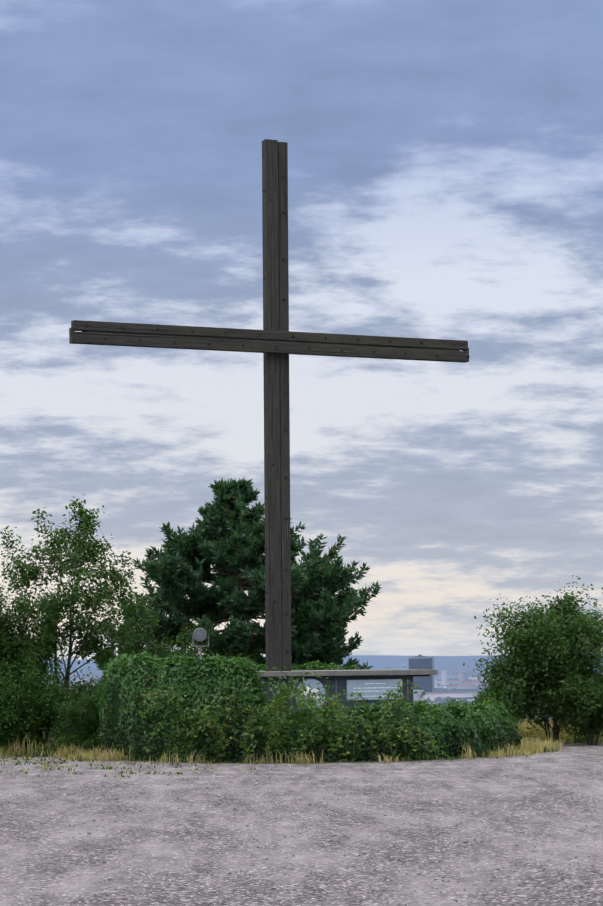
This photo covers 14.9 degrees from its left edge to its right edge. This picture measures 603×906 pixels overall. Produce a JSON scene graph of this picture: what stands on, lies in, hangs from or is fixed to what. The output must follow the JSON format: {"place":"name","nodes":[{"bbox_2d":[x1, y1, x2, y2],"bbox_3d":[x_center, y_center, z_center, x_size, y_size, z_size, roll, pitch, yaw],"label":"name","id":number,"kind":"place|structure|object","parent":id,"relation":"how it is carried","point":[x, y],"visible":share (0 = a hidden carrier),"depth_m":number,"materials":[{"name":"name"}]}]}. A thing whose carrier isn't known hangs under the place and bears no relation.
{"place":"outdoors","nodes":[
{"label":"outdoors","id":0,"kind":"place"},
{"bbox_2d":[0,655,602,905],"bbox_3d":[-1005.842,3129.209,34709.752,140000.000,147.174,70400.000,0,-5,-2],"label":"ground","id":1,"kind":"structure","parent":0,"point":[20,861],"depth_m":35.73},
{"bbox_2d":[0,585,61,695],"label":"shrub","id":2,"kind":"object","parent":1,"relation":"on","point":[11,659],"visible":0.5,"depth_m":66.77,"materials":[{"name":"green plant"}]},
{"bbox_2d":[0,664,66,749],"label":"shrub","id":3,"kind":"object","parent":1,"relation":"on","point":[11,730],"visible":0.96,"depth_m":64.36,"materials":[{"name":"green plant"}]},
{"bbox_2d":[0,642,88,750],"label":"shrub","id":4,"kind":"object","parent":1,"relation":"on","point":[50,727],"visible":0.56,"depth_m":65.13,"materials":[{"name":"green plant"}]},
{"bbox_2d":[51,686,103,751],"bbox_3d":[-5.835,7.340,63.515,2.131,2.142,2.030,0,-5,-2],"label":"columnar shrub","id":5,"kind":"object","parent":1,"relation":"on","point":[80,731],"visible":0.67,"depth_m":63.24,"materials":[{"name":"green plant"}]},
{"bbox_2d":[0,496,160,736],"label":"oak tree","id":6,"kind":"object","parent":1,"relation":"on","point":[52,617],"visible":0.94,"depth_m":67.99,"materials":[{"name":"green plant"}]},
{"bbox_2d":[59,665,105,723],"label":"shrub","id":7,"kind":"object","parent":1,"relation":"on","point":[91,684],"visible":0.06,"depth_m":70.70,"materials":[{"name":"green plant"}]},
{"bbox_2d":[122,616,264,665],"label":"shrub","id":8,"kind":"object","parent":1,"relation":"on","point":[184,646],"visible":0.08,"depth_m":72.49,"materials":[{"name":"green plant"}]},
{"bbox_2d":[192,628,208,658],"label":"floodlight","id":9,"kind":"object","parent":1,"relation":"on","point":[199,634],"visible":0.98,"depth_m":65.58,"materials":[{"name":"grey metal"}]},
{"bbox_2d":[90,477,380,671],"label":"pine tree","id":10,"kind":"object","parent":1,"relation":"on","point":[179,568],"visible":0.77,"depth_m":74.75,"materials":[{"name":"green plant"}]},
{"bbox_2d":[60,662,508,705],"bbox_3d":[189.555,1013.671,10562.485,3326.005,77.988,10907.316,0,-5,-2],"label":"distant town","id":11,"kind":"object","parent":1,"relation":"on","point":[443,678],"visible":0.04,"depth_m":7980.48},
{"bbox_2d":[45,669,534,707],"bbox_3d":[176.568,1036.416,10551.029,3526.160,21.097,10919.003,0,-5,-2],"label":"distant woods","id":12,"kind":"object","parent":1,"relation":"on","point":[440,699],"depth_m":6617.43,"materials":[{"name":"grey"}]},
{"bbox_2d":[119,653,462,763],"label":"brambles","id":13,"kind":"object","parent":1,"relation":"on","point":[284,692],"visible":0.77,"depth_m":58.83,"materials":[{"name":"green plant"}]},
{"bbox_2d":[0,716,602,777],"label":"grass and weeds","id":14,"kind":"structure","parent":1,"relation":"on","point":[532,737],"depth_m":61.47,"materials":[{"name":"plant"}]},
{"bbox_2d":[1,760,602,905],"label":"loose stones","id":15,"kind":"object","parent":1,"relation":"on","point":[353,866],"visible":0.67,"depth_m":33.00,"materials":[{"name":"grey gravel"}]},
{"bbox_2d":[88,651,521,762],"bbox_3d":[0.117,7.045,64.583,12.198,2.970,12.129,0,-5,-2],"label":"laurel hedge","id":16,"kind":"object","parent":1,"relation":"on","point":[480,728],"visible":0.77,"depth_m":60.03,"materials":[{"name":"green plant"}]},
{"bbox_2d":[293,603,373,669],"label":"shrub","id":17,"kind":"object","parent":1,"relation":"on","point":[329,653],"visible":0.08,"depth_m":75.23,"materials":[{"name":"green plant"}]},
{"bbox_2d":[256,669,437,717],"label":"altar platform","id":18,"kind":"structure","parent":1,"relation":"on","point":[371,685],"depth_m":64.13,"materials":[{"name":"paint"}]},
{"bbox_2d":[69,139,469,670],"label":"cross","id":19,"kind":"object","parent":18,"relation":"on","point":[275,341],"visible":1,"depth_m":65.14,"materials":[{"name":"brown wood"}]},
{"bbox_2d":[409,655,434,691],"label":"building","id":20,"kind":"structure","parent":1,"relation":"on","point":[424,683],"depth_m":6831.72,"materials":[{"name":"grey metal"}]},
{"bbox_2d":[443,698,463,707],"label":"shrub","id":21,"kind":"object","parent":1,"relation":"on","point":[451,703],"depth_m":80.12,"materials":[{"name":"green plant"}]},
{"bbox_2d":[444,697,474,705],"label":"shrub","id":22,"kind":"object","parent":1,"relation":"on","point":[454,700],"depth_m":86.77,"materials":[{"name":"green plant"}]},
{"bbox_2d":[462,684,492,705],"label":"shrub","id":23,"kind":"object","parent":1,"relation":"on","point":[482,694],"visible":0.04,"depth_m":78.48,"materials":[{"name":"green plant"}]},
{"bbox_2d":[481,681,535,724],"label":"shrub","id":24,"kind":"object","parent":1,"relation":"on","point":[516,717],"visible":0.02,"depth_m":82.41,"materials":[{"name":"green plant"}]},
{"bbox_2d":[463,575,602,742],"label":"bush","id":25,"kind":"object","parent":1,"relation":"on","point":[540,645],"visible":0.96,"depth_m":67.85,"materials":[{"name":"green plant"}]},
{"bbox_2d":[545,657,602,744],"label":"shrub","id":26,"kind":"object","parent":1,"relation":"on","point":[590,730],"visible":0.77,"depth_m":67.41,"materials":[{"name":"green plant"}]},
{"bbox_2d":[0,0,602,659],"label":"sky","id":27,"kind":"structure","parent":0,"point":[445,157],"materials":[{"name":"blue"}]}
]}

